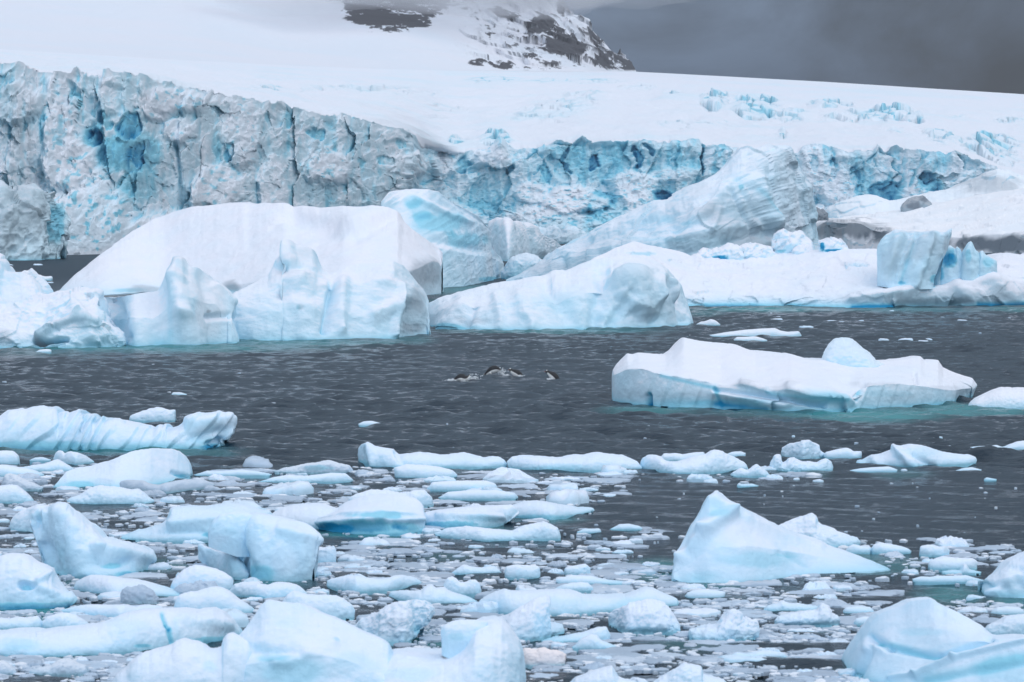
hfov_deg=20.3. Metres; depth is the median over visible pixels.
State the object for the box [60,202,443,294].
iceberg
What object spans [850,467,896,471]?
ice floe
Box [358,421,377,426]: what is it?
ice floe
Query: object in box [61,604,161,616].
ice floe
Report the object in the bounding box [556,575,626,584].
ice floe
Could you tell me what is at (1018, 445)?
ice floe
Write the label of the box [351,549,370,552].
brash piece
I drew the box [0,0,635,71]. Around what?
mountain
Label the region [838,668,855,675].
brash piece
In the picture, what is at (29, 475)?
brash piece
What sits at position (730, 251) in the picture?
ice chunk
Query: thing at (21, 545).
brash piece
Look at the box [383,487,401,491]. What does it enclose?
brash piece
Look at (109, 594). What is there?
brash piece
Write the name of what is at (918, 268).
iceberg
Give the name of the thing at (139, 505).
brash piece
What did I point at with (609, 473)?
brash piece
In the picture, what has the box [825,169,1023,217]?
snow bank
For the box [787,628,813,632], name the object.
brash piece
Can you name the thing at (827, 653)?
brash piece
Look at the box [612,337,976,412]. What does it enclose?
iceberg
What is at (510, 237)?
iceberg
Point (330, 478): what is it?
ice floe
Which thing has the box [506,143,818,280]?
iceberg
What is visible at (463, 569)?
ice floe
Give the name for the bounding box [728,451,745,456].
ice floe
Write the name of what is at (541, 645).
brash piece
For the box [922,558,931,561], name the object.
brash piece
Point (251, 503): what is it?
brash piece
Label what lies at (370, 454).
iceberg
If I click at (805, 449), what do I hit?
ice block
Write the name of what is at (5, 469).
ice floe
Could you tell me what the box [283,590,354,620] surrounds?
ice floe
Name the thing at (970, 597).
brash piece
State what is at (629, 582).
brash piece
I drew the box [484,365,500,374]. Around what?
penguin
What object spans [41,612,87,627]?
ice floe
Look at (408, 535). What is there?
brash piece
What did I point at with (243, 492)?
brash piece
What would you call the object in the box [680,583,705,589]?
brash piece
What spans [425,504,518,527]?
iceberg
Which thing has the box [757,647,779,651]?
brash piece
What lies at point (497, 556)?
brash piece
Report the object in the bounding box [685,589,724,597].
ice floe
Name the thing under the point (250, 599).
brash piece
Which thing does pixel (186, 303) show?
iceberg
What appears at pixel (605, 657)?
brash piece
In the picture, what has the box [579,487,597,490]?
brash piece
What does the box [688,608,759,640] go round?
ice floe
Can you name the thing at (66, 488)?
brash piece
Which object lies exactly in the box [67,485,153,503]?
ice floe
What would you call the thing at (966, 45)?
sky
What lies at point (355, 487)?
brash piece
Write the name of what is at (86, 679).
brash piece
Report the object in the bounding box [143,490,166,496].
brash piece
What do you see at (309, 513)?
iceberg
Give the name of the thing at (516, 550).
brash piece
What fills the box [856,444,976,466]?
iceberg
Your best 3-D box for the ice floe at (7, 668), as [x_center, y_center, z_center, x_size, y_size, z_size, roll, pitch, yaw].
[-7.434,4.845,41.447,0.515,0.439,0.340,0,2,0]
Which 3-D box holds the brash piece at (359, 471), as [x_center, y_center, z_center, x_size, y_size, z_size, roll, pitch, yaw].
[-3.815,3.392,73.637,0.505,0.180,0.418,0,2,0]
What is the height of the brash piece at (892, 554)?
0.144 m
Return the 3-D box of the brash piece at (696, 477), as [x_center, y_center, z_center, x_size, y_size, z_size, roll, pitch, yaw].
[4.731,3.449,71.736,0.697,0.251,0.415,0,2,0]
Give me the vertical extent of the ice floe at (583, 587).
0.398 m
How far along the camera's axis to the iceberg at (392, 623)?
44.62 m
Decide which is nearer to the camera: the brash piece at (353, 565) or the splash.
the brash piece at (353, 565)
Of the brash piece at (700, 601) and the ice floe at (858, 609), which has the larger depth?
the brash piece at (700, 601)
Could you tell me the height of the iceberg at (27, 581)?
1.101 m
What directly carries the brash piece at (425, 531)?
on the sea
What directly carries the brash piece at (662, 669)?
on the sea
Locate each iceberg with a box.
[0,253,127,348]
[0,405,236,450]
[0,553,77,609]
[0,607,242,656]
[29,502,156,578]
[53,448,192,487]
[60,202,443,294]
[105,255,238,345]
[112,632,251,681]
[121,503,273,543]
[198,512,323,581]
[233,238,430,340]
[239,599,392,681]
[273,503,337,528]
[314,494,426,535]
[354,599,434,645]
[358,442,506,469]
[381,189,503,287]
[384,615,525,681]
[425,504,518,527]
[429,255,692,329]
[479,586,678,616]
[487,217,560,260]
[498,594,564,641]
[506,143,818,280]
[507,452,641,472]
[513,500,593,519]
[591,228,1023,307]
[608,599,679,635]
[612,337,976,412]
[640,450,747,473]
[671,490,889,582]
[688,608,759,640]
[780,513,860,547]
[842,597,1023,681]
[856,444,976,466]
[968,387,1023,408]
[978,551,1023,597]
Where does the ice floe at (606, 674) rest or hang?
on the sea
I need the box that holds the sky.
[560,0,1023,93]
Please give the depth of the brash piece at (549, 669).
41.57 m
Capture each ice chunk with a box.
[698,243,743,259]
[740,242,775,258]
[771,228,813,252]
[792,244,813,253]
[818,236,848,251]
[844,259,869,268]
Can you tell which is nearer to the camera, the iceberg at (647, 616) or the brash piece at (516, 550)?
the iceberg at (647, 616)
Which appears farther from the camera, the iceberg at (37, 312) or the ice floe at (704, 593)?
the iceberg at (37, 312)
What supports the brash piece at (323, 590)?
on the sea
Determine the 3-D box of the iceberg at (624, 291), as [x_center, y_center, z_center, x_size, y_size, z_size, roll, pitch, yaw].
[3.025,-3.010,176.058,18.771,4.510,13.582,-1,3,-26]
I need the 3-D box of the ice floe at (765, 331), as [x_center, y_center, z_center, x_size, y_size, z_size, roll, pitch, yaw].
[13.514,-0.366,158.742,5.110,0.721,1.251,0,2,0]
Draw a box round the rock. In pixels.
[816,207,827,220]
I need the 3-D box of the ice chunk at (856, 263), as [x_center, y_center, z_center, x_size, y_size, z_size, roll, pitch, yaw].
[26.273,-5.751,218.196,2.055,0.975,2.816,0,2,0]
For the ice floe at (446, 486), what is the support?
on the sea
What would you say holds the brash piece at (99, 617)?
on the sea
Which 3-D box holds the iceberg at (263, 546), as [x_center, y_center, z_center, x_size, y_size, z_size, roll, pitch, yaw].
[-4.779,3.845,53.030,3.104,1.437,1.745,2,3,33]
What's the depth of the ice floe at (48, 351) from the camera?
139.62 m
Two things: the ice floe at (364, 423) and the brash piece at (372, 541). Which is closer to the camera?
the brash piece at (372, 541)
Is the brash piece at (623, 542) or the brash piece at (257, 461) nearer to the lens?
the brash piece at (623, 542)
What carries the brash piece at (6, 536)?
on the sea
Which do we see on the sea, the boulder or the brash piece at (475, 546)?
the brash piece at (475, 546)
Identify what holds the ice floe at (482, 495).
on the sea
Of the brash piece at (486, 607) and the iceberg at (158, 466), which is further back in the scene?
the iceberg at (158, 466)
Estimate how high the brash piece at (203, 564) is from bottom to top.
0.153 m
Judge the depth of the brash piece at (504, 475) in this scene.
71.27 m
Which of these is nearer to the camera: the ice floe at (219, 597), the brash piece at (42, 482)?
the ice floe at (219, 597)
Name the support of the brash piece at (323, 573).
on the sea
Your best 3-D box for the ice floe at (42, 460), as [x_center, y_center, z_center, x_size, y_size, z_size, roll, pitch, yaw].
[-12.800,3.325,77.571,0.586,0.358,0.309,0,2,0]
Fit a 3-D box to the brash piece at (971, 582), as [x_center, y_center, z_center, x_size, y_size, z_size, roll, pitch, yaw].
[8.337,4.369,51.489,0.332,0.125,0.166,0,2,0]
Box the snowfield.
[0,49,1023,174]
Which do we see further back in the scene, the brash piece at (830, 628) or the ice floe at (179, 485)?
the ice floe at (179, 485)
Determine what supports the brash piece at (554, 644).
on the sea
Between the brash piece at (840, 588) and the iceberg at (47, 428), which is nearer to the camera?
the brash piece at (840, 588)
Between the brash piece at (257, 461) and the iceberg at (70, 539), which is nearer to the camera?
the iceberg at (70, 539)
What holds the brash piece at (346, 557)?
on the sea
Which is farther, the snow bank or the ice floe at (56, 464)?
the snow bank
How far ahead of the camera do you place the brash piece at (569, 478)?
71.94 m
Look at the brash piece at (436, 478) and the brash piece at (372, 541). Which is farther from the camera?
the brash piece at (436, 478)
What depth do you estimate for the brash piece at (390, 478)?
71.77 m
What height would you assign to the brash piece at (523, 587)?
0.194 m
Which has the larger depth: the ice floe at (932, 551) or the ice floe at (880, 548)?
the ice floe at (880, 548)
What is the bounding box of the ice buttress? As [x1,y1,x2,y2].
[0,180,70,259]
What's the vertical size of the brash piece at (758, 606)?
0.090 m
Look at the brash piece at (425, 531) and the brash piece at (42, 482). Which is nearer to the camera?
the brash piece at (425, 531)
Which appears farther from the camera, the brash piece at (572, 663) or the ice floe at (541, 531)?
the ice floe at (541, 531)
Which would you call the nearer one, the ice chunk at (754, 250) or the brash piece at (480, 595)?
the brash piece at (480, 595)
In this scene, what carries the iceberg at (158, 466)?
on the sea
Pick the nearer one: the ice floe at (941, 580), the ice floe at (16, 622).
the ice floe at (16, 622)
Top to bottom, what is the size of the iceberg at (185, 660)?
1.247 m
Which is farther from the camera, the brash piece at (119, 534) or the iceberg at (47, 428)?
the iceberg at (47, 428)
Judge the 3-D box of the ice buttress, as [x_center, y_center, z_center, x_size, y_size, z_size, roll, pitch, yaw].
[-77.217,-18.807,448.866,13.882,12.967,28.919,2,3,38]
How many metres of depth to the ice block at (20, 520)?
60.20 m
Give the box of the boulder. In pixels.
[900,195,931,211]
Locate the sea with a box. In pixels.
[0,244,1023,681]
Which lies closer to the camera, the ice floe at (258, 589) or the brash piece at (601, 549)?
the ice floe at (258, 589)
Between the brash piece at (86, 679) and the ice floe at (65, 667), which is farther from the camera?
the ice floe at (65, 667)
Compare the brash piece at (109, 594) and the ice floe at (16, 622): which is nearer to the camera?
the ice floe at (16, 622)
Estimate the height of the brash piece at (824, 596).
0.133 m
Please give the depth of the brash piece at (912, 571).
53.02 m
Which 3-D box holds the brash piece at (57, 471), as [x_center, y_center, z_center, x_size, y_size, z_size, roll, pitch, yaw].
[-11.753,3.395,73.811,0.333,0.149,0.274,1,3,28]
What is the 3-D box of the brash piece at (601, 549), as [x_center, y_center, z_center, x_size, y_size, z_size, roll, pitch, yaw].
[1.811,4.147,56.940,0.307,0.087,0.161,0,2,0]
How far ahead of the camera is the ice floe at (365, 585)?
50.68 m
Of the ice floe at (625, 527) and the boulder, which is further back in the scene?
the boulder
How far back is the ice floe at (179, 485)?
69.22 m
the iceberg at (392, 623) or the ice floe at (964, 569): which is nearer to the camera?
the iceberg at (392, 623)
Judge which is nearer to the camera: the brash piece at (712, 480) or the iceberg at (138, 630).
the iceberg at (138, 630)
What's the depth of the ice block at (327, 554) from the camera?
54.68 m
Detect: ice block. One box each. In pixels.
[10,504,45,531]
[318,546,335,562]
[501,253,541,278]
[538,225,585,243]
[781,440,823,458]
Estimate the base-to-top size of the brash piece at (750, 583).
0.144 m
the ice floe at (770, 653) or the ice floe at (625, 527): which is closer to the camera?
the ice floe at (770, 653)
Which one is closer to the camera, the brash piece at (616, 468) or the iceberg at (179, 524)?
the iceberg at (179, 524)
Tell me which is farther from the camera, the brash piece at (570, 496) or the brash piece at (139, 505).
the brash piece at (570, 496)
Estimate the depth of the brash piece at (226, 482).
70.55 m
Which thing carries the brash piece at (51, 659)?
on the sea
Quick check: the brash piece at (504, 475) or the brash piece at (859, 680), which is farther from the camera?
the brash piece at (504, 475)
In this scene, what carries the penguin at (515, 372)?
on the sea
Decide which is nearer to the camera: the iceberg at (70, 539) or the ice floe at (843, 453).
the iceberg at (70, 539)
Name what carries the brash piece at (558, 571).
on the sea
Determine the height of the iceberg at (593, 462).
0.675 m
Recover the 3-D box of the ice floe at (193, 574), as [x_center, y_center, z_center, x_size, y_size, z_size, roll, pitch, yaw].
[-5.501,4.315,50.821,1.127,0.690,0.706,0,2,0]
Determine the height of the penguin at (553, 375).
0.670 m
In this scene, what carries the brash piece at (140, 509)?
on the sea
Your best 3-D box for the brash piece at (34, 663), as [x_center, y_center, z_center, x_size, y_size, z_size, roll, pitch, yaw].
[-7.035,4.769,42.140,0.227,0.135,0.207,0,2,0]
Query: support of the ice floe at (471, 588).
on the sea
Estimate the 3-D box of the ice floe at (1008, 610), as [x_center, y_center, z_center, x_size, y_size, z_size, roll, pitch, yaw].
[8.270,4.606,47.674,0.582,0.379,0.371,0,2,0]
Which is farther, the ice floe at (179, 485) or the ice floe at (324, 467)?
the ice floe at (324, 467)
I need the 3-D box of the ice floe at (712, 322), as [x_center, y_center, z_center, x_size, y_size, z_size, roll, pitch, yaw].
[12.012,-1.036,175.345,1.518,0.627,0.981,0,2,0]
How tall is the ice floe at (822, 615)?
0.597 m
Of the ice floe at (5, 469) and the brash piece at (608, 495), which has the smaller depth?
the brash piece at (608, 495)
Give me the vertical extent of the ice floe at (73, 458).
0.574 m
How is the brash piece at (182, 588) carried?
on the sea
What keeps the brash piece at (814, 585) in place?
on the sea
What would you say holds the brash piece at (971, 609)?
on the sea
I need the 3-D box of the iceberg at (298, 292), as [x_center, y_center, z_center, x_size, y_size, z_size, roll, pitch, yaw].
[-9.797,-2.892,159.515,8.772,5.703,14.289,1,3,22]
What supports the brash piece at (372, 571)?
on the sea
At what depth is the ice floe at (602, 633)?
44.54 m
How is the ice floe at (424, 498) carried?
on the sea
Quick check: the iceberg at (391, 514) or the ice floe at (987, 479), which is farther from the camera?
the ice floe at (987, 479)
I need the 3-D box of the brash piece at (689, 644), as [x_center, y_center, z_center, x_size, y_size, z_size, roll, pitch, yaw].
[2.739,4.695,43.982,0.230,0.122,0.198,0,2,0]
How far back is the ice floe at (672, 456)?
77.51 m
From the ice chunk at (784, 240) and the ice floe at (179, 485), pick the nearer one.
the ice floe at (179, 485)
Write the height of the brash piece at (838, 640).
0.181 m
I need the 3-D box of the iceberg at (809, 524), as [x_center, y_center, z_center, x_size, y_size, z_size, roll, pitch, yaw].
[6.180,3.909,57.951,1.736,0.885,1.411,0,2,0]
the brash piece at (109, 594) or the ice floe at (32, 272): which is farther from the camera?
the ice floe at (32, 272)
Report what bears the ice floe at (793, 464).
on the sea
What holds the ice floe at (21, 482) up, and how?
on the sea
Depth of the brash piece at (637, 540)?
58.31 m
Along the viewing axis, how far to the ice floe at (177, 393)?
106.20 m
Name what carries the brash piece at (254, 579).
on the sea
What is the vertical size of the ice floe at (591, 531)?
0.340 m
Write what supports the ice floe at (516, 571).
on the sea
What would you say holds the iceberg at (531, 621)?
on the sea
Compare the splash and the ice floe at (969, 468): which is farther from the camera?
the splash
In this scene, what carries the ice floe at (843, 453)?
on the sea
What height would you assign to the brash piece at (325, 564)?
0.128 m
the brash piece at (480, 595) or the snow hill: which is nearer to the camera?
the brash piece at (480, 595)
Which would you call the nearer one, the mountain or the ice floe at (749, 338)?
the ice floe at (749, 338)
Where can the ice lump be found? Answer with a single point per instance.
(140, 594)
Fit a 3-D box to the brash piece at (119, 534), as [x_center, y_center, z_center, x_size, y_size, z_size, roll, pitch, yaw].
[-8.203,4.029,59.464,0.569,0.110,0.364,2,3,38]
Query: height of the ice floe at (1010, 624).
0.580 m
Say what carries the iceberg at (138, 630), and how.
on the sea
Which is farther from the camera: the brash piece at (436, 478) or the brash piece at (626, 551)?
the brash piece at (436, 478)
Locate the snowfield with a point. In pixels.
(453, 112)
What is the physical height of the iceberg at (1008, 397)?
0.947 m
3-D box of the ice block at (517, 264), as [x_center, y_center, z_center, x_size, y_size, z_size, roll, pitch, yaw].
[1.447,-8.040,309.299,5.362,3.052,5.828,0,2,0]
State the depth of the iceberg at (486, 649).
38.38 m
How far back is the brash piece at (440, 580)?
51.78 m
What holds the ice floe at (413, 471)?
on the sea
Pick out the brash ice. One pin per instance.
(618, 654)
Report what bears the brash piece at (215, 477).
on the sea
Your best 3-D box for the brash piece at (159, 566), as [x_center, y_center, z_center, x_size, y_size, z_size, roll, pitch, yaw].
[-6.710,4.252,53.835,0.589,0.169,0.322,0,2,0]
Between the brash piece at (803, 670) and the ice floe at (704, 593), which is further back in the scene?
the ice floe at (704, 593)
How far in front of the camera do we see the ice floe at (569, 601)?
47.94 m
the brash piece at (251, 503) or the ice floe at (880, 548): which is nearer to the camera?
the ice floe at (880, 548)
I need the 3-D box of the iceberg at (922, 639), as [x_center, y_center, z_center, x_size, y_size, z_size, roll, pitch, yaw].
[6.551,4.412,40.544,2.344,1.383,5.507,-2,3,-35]
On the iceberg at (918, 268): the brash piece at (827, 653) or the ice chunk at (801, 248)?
the ice chunk at (801, 248)
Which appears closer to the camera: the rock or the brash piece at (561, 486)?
the brash piece at (561, 486)
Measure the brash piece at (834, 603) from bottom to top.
0.176 m
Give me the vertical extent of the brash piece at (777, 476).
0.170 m
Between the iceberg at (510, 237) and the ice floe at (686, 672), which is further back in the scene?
the iceberg at (510, 237)
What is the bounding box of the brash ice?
[0,312,1023,681]
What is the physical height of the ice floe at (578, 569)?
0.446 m
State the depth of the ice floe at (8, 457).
76.51 m
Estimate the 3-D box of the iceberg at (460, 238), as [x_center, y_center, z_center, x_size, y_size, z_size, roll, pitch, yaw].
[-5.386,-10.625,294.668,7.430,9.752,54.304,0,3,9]
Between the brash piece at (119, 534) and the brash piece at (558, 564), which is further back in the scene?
the brash piece at (119, 534)
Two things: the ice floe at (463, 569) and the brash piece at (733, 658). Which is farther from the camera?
the ice floe at (463, 569)
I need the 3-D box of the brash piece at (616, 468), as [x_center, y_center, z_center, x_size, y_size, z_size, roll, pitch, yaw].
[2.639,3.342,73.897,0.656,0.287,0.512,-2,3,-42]
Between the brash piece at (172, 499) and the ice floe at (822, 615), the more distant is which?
the brash piece at (172, 499)
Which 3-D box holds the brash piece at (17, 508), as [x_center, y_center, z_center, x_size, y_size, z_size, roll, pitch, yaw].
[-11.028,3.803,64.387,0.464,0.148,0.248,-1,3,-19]
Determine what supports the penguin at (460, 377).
on the sea
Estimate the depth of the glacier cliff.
643.06 m
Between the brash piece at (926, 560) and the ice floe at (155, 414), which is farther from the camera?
the ice floe at (155, 414)
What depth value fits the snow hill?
572.15 m
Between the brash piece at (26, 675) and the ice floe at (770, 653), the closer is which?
the brash piece at (26, 675)
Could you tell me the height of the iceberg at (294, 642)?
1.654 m
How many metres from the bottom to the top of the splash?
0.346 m
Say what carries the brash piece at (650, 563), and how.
on the sea
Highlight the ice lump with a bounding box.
[120,584,158,603]
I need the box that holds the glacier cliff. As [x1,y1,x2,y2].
[0,61,997,254]
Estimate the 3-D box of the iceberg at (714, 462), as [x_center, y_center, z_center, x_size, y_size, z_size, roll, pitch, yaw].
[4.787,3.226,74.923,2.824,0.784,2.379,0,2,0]
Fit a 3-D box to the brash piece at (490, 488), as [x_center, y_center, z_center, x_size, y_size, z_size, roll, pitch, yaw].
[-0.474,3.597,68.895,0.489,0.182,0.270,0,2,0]
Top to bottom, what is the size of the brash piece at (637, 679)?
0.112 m
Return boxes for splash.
[445,367,552,381]
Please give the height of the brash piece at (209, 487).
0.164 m
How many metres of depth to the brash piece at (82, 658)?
42.54 m
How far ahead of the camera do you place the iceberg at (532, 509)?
63.06 m
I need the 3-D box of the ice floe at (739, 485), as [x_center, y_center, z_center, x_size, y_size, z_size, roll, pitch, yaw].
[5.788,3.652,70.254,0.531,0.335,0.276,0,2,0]
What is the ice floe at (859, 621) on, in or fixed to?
on the sea
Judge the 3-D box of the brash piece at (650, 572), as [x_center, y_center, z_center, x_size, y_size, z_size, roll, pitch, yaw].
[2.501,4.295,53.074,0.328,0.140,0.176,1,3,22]
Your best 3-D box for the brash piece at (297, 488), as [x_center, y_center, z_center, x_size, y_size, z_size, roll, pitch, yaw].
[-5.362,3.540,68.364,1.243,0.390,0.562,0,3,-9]
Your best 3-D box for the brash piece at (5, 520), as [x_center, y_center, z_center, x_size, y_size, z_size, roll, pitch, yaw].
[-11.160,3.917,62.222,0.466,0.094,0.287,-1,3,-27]
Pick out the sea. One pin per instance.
(322, 400)
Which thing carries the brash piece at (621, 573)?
on the sea
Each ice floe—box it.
[0,450,19,463]
[0,465,43,476]
[0,484,33,503]
[0,616,41,629]
[0,660,16,674]
[1,473,42,490]
[22,268,52,280]
[22,459,73,471]
[29,457,50,464]
[29,658,88,677]
[36,349,50,353]
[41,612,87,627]
[53,450,93,464]
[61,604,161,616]
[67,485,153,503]
[74,575,179,596]
[119,479,214,493]
[129,407,175,422]
[170,565,233,589]
[172,392,186,394]
[174,586,253,612]
[194,470,271,478]
[229,581,306,598]
[259,473,352,483]
[273,460,352,474]
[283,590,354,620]
[327,575,421,594]
[348,489,433,507]
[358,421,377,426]
[389,584,477,603]
[394,464,456,477]
[427,480,496,491]
[435,521,560,541]
[438,490,517,501]
[443,576,480,597]
[451,564,500,574]
[504,564,540,579]
[523,647,565,668]
[541,626,609,642]
[555,582,592,593]
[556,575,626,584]
[564,564,590,574]
[570,665,635,681]
[572,634,616,652]
[577,528,600,533]
[610,524,641,530]
[653,662,725,681]
[661,452,704,460]
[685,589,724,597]
[697,319,719,325]
[710,328,801,336]
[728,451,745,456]
[731,464,769,477]
[732,651,787,656]
[734,336,766,340]
[737,483,757,487]
[764,600,817,611]
[769,454,832,471]
[774,603,839,627]
[823,448,861,458]
[843,606,873,612]
[846,544,870,553]
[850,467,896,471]
[854,616,868,626]
[871,542,910,554]
[912,575,981,584]
[919,545,949,557]
[928,556,976,571]
[941,564,980,575]
[956,467,980,470]
[971,441,1023,449]
[984,477,996,481]
[985,614,1023,634]
[991,606,1023,614]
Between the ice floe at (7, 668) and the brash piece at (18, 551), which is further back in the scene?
the brash piece at (18, 551)
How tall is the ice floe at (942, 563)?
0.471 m
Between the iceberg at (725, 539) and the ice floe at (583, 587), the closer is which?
the ice floe at (583, 587)
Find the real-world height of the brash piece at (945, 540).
0.281 m
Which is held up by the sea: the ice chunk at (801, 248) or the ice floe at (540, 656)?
the ice floe at (540, 656)
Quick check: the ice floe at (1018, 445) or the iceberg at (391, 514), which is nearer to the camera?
the iceberg at (391, 514)
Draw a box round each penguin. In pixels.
[453,374,469,380]
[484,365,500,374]
[509,368,522,375]
[545,370,559,378]
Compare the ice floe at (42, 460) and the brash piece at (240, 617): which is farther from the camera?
the ice floe at (42, 460)
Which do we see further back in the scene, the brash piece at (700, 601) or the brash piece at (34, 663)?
the brash piece at (700, 601)
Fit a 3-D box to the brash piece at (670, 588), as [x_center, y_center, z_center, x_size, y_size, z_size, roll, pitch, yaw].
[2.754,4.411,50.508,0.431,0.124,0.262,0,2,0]
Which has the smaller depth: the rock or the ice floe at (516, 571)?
the ice floe at (516, 571)
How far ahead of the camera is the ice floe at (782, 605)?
48.00 m
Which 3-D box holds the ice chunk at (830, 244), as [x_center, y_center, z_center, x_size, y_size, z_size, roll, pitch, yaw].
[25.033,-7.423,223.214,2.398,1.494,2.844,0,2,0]
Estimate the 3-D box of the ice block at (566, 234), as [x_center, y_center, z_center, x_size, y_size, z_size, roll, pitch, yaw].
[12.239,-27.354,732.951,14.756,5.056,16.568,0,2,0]
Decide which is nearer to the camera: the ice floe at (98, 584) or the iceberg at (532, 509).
the ice floe at (98, 584)
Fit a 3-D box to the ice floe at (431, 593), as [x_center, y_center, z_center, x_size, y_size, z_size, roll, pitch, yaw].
[-1.406,4.457,49.302,1.754,0.536,0.992,1,3,19]
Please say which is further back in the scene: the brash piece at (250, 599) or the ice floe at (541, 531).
the ice floe at (541, 531)
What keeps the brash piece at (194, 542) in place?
on the sea
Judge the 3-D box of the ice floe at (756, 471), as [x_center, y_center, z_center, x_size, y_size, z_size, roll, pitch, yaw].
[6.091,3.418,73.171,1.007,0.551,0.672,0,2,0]
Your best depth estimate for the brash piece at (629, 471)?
73.83 m
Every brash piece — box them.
[0,518,9,522]
[0,534,12,538]
[9,549,24,552]
[13,506,25,510]
[14,543,25,546]
[18,472,39,477]
[19,674,33,676]
[27,660,42,666]
[35,479,47,484]
[44,657,60,660]
[51,469,63,473]
[56,486,79,490]
[75,676,94,681]
[77,657,88,660]
[90,614,109,621]
[98,591,120,599]
[108,532,127,536]
[133,503,148,507]
[134,507,156,512]
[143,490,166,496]
[148,562,170,569]
[160,496,184,502]
[173,580,217,593]
[183,539,204,544]
[193,562,207,565]
[204,485,220,490]
[208,473,228,479]
[219,480,236,484]
[221,499,265,509]
[222,608,248,626]
[233,491,251,493]
[241,597,262,601]
[243,456,272,467]
[243,577,259,581]
[263,481,313,495]
[313,588,328,594]
[316,570,331,577]
[318,562,331,565]
[337,554,363,561]
[344,563,359,568]
[350,486,361,489]
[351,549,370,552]
[354,469,369,475]
[359,537,389,544]
[366,569,381,573]
[379,476,394,480]
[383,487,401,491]
[401,533,420,538]
[422,528,441,534]
[424,475,455,482]
[434,578,445,581]
[460,601,498,613]
[468,545,483,548]
[475,591,494,598]
[483,467,538,482]
[483,486,501,490]
[491,554,502,557]
[508,547,533,552]
[516,584,536,589]
[536,642,549,647]
[542,668,559,671]
[546,489,588,505]
[547,483,577,489]
[547,560,566,567]
[548,568,563,573]
[551,641,567,648]
[552,476,578,480]
[565,661,582,666]
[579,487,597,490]
[581,661,603,672]
[595,547,610,550]
[595,655,611,658]
[598,471,621,475]
[601,465,626,472]
[603,494,615,496]
[612,549,633,553]
[614,540,631,543]
[614,571,628,574]
[622,580,645,585]
[623,470,637,474]
[629,538,642,543]
[630,677,648,681]
[638,569,655,575]
[642,561,659,565]
[650,667,669,673]
[662,587,677,590]
[673,608,720,617]
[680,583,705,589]
[684,642,695,646]
[687,474,711,481]
[692,598,711,603]
[703,478,717,483]
[718,655,766,662]
[733,580,781,586]
[746,604,765,607]
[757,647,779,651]
[762,466,775,469]
[766,474,782,478]
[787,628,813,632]
[797,669,811,671]
[802,581,831,589]
[812,598,847,607]
[813,594,836,598]
[817,651,836,654]
[822,627,836,630]
[828,638,847,641]
[833,584,851,591]
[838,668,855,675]
[850,677,869,681]
[884,551,903,556]
[901,569,918,573]
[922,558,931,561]
[935,535,968,546]
[957,607,987,612]
[966,580,977,585]
[966,594,984,600]
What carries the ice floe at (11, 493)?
on the sea
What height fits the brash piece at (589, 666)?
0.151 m
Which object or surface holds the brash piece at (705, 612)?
on the sea
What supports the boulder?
on the snow hill
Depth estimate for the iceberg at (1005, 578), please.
49.66 m
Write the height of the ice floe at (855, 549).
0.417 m
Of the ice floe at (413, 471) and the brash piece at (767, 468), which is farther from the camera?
the brash piece at (767, 468)
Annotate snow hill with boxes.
[816,188,1023,253]
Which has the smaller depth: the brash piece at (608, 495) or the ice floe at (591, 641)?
the ice floe at (591, 641)
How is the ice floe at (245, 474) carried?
on the sea

